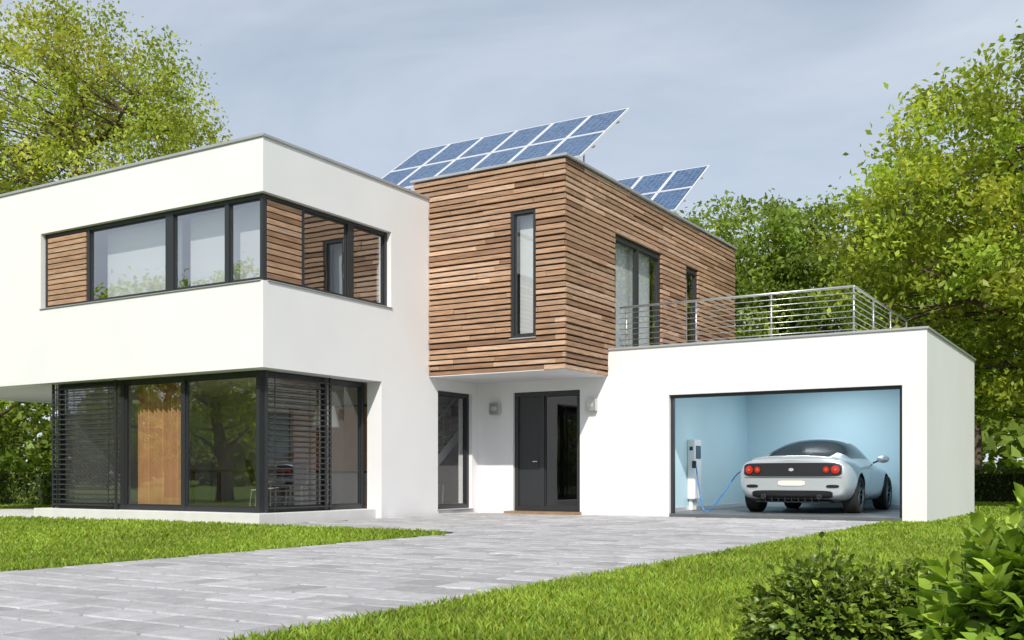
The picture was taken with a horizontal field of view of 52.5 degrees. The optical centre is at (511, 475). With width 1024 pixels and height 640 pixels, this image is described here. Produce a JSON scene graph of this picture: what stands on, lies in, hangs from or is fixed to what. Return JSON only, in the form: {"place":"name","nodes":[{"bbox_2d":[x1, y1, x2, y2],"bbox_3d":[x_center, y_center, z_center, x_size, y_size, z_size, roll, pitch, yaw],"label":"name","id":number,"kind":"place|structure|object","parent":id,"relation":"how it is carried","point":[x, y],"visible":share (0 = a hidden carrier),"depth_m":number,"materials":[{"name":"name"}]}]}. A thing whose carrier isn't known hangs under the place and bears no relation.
{"place":"outdoors","nodes":[
{"label":"outdoors","id":0,"kind":"place"},
{"bbox_2d":[0,513,879,639],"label":"driveway","id":1,"kind":"structure","parent":0,"point":[225,596],"depth_m":8.52,"materials":[{"name":"stone"}]},
{"bbox_2d":[0,501,1019,639],"bbox_3d":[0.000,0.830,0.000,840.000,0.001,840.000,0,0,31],"label":"ground","id":2,"kind":"structure","parent":0,"point":[483,625],"depth_m":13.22,"materials":[{"name":"green plant"}]},
{"bbox_2d":[0,460,57,504],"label":"clipped hedge","id":3,"kind":"object","parent":2,"relation":"on","point":[27,487],"visible":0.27,"depth_m":28.55,"materials":[{"name":"green plant"}]},
{"bbox_2d":[0,151,57,468],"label":"deciduous tree","id":4,"kind":"object","parent":2,"relation":"on","point":[12,432],"visible":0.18,"depth_m":28.67,"materials":[{"name":"green plant"}]},
{"bbox_2d":[0,507,57,517],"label":"side terrace","id":5,"kind":"structure","parent":2,"relation":"on","point":[27,512],"depth_m":22.38,"materials":[{"name":"concrete"}]},
{"bbox_2d":[43,408,57,460],"bbox_3d":[-10.706,-0.947,29.516,6.840,4.186,4.549,0,0,31],"label":"garden shrub","id":6,"kind":"object","parent":2,"relation":"on","point":[51,439],"depth_m":28.87,"materials":[{"name":"green plant"}]},
{"bbox_2d":[0,0,232,193],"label":"deciduous tree","id":7,"kind":"object","parent":2,"relation":"on","point":[78,146],"visible":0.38,"depth_m":30.48,"materials":[{"name":"green plant"}]},
{"bbox_2d":[34,507,374,523],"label":"plinth","id":8,"kind":"structure","parent":2,"relation":"on","point":[272,517],"depth_m":18.36,"materials":[{"name":"concrete"}]},
{"bbox_2d":[0,136,973,521],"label":"white walls","id":9,"kind":"structure","parent":2,"relation":"on","point":[380,352],"depth_m":20.00,"materials":[{"name":"paint"}]},
{"bbox_2d":[138,383,180,504],"bbox_3d":[-6.522,-0.550,19.156,1.150,2.300,0.126,0,0,31],"label":"curtain","id":10,"kind":"object","parent":9,"relation":"hanging from","point":[159,443],"visible":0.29,"depth_m":19.10,"materials":[{"name":"orange fabric"}]},
{"bbox_2d":[52,370,331,512],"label":"louvre blinds","id":11,"kind":"object","parent":9,"relation":"on","point":[115,448],"visible":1,"depth_m":18.79,"materials":[{"name":"grey metal"}]},
{"bbox_2d":[190,470,289,505],"bbox_3d":[-5.537,0.260,20.921,2.000,0.740,0.900,0,0,31],"label":"dining table","id":12,"kind":"object","parent":9,"relation":"on","point":[218,486],"visible":0.56,"depth_m":21.05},
{"bbox_2d":[245,460,290,505],"bbox_3d":[-4.473,0.176,19.076,0.760,0.911,0.628,0,0,-5],"label":"lounge chair","id":13,"kind":"object","parent":9,"relation":"on","point":[250,471],"visible":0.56,"depth_m":18.91,"materials":[{"name":"silver metal"}]},
{"bbox_2d":[270,461,306,505],"bbox_3d":[-4.410,0.176,20.509,0.628,0.911,0.760,0,0,-3],"label":"lounge chair","id":14,"kind":"object","parent":9,"relation":"on","point":[297,482],"visible":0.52,"depth_m":20.80,"materials":[{"name":"silver metal"}]},
{"bbox_2d":[312,406,338,427],"bbox_3d":[-3.562,-0.345,19.838,0.520,1.950,0.520,0,0,31],"label":"floor lamp","id":15,"kind":"object","parent":9,"relation":"on","point":[335,423],"visible":0.33,"depth_m":19.70,"materials":[{"name":"silver metal"}]},
{"bbox_2d":[289,404,366,472],"bbox_3d":[-3.854,-0.750,21.765,2.200,1.400,0.046,0,0,31],"label":"framed picture","id":16,"kind":"object","parent":9,"relation":"attached to","point":[344,447],"visible":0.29,"depth_m":21.63,"materials":[{"name":"grey"}]},
{"bbox_2d":[39,193,696,514],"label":"windows and door","id":17,"kind":"structure","parent":9,"relation":"attached to","point":[530,450],"depth_m":19.41,"materials":[{"name":"grey"}]},
{"bbox_2d":[49,200,299,305],"bbox_3d":[-6.295,-3.925,18.973,5.668,1.330,0.898,0,0,31],"label":"shutter backing","id":18,"kind":"object","parent":17,"relation":"attached to","point":[86,258],"visible":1,"depth_m":19.51,"materials":[{"name":"brown wood"}]},
{"bbox_2d":[108,205,686,347],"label":"roller blinds","id":19,"kind":"object","parent":17,"relation":"attached to","point":[136,260],"visible":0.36,"depth_m":19.21,"materials":[{"name":"grey fabric"}]},
{"bbox_2d":[438,399,458,465],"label":"staircase","id":20,"kind":"structure","parent":9,"relation":"on","point":[448,448],"depth_m":23.29,"materials":[{"name":"silver metal"}]},
{"bbox_2d":[0,133,975,360],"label":"roof edge caps","id":21,"kind":"object","parent":9,"relation":"on","point":[613,181],"visible":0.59,"depth_m":19.62,"materials":[{"name":"metal"}]},
{"bbox_2d":[489,403,500,414],"bbox_3d":[-0.360,-1.420,22.122,0.240,0.240,0.125,0,0,31],"label":"wall lamp","id":22,"kind":"object","parent":9,"relation":"attached to","point":[494,408],"visible":1,"depth_m":22.07,"materials":[{"name":"silver metal"}]},
{"bbox_2d":[381,108,629,189],"bbox_3d":[-0.439,-6.478,22.020,5.430,2.315,2.220,0,0,31],"label":"solar panel array","id":23,"kind":"object","parent":9,"relation":"on","point":[580,137],"visible":0.61,"depth_m":21.95,"materials":[{"name":"blue"}]},
{"bbox_2d":[415,157,731,383],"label":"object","id":24,"kind":"object","parent":9,"relation":"on","point":[526,375],"visible":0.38,"depth_m":20.46,"materials":[{"name":"brown wood"}]},
{"bbox_2d":[48,158,735,375],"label":"wood slats","id":25,"kind":"object","parent":24,"relation":"attached to","point":[665,244],"visible":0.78,"depth_m":20.21,"materials":[{"name":"brown wood"}]},
{"bbox_2d":[617,165,709,211],"bbox_3d":[2.760,-6.748,25.540,3.620,1.775,2.220,0,0,31],"label":"solar panel array","id":26,"kind":"object","parent":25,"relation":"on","point":[671,190],"visible":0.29,"depth_m":25.29,"materials":[{"name":"blue"}]},
{"bbox_2d":[585,399,596,410],"bbox_3d":[1.597,-1.420,20.932,0.240,0.240,0.125,0,0,31],"label":"wall lamp","id":27,"kind":"object","parent":9,"relation":"attached to","point":[590,404],"visible":1,"depth_m":20.87,"materials":[{"name":"silver metal"}]},
{"bbox_2d":[620,285,907,346],"bbox_3d":[5.502,-2.926,22.109,4.710,1.053,4.995,0,0,31],"label":"terrace railing","id":28,"kind":"object","parent":9,"relation":"on","point":[854,287],"visible":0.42,"depth_m":19.94,"materials":[{"name":"silver metal"}]},
{"bbox_2d":[671,385,901,517],"bbox_3d":[4.956,-0.411,19.129,4.314,2.298,0.080,0,0,31],"label":"garage door frame","id":29,"kind":"object","parent":9,"relation":"attached to","point":[673,397],"visible":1,"depth_m":19.27,"materials":[{"name":"black metal"}]},
{"bbox_2d":[0,380,1023,473],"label":"background treeline","id":30,"kind":"object","parent":2,"relation":"on","point":[1010,450],"visible":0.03,"depth_m":62.06,"materials":[{"name":"green plant"}]},
{"bbox_2d":[674,188,852,338],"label":"deciduous tree","id":31,"kind":"object","parent":2,"relation":"on","point":[777,216],"visible":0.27,"depth_m":41.40,"materials":[{"name":"green plant"}]},
{"bbox_2d":[669,389,901,521],"bbox_3d":[6.172,-0.700,21.503,4.905,3.040,5.540,0,0,31],"label":"garage interior","id":32,"kind":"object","parent":2,"relation":"on","point":[734,434],"visible":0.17,"depth_m":23.54,"materials":[{"name":"blue paint"}]},
{"bbox_2d":[687,439,740,510],"bbox_3d":[4.263,0.003,21.480,1.262,1.506,0.584,0,0,31],"label":"ev charging station","id":33,"kind":"object","parent":32,"relation":"in","point":[693,470],"visible":0.88,"depth_m":21.68,"materials":[{"name":"white plastic"}]},
{"bbox_2d":[740,439,891,512],"bbox_3d":[6.503,-0.017,21.860,2.520,1.514,4.341,0,0,31],"label":"parked car","id":34,"kind":"object","parent":32,"relation":"in","point":[850,476],"visible":1,"depth_m":20.24,"materials":[{"name":"silver metal"}]},
{"bbox_2d":[731,531,911,639],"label":"box shrub","id":35,"kind":"object","parent":2,"relation":"on","point":[805,601],"visible":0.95,"depth_m":3.93,"materials":[{"name":"green plant"}]},
{"bbox_2d":[735,176,958,336],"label":"deciduous tree","id":36,"kind":"object","parent":2,"relation":"on","point":[827,210],"visible":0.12,"depth_m":41.81,"materials":[{"name":"green plant"}]},
{"bbox_2d":[835,549,970,639],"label":"box shrub","id":37,"kind":"object","parent":2,"relation":"on","point":[909,569],"visible":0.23,"depth_m":3.88,"materials":[{"name":"green plant"}]},
{"bbox_2d":[811,19,1023,435],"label":"deciduous tree","id":38,"kind":"object","parent":2,"relation":"on","point":[986,253],"visible":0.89,"depth_m":25.41,"materials":[{"name":"green plant"}]},
{"bbox_2d":[836,211,1023,473],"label":"deciduous tree","id":39,"kind":"object","parent":2,"relation":"on","point":[978,461],"visible":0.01,"depth_m":40.19,"materials":[{"name":"green plant"}]},
{"bbox_2d":[896,482,1023,639],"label":"laurel shrub","id":40,"kind":"object","parent":2,"relation":"on","point":[986,602],"visible":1,"depth_m":3.19,"materials":[{"name":"green plant"}]},
{"bbox_2d":[974,463,1023,501],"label":"clipped hedge","id":41,"kind":"object","parent":2,"relation":"on","point":[991,486],"visible":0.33,"depth_m":31.08,"materials":[{"name":"green plant"}]},
{"bbox_2d":[0,0,1023,473],"label":"sky","id":42,"kind":"structure","parent":0,"point":[767,95],"materials":[{"name":"blue"}]}
]}

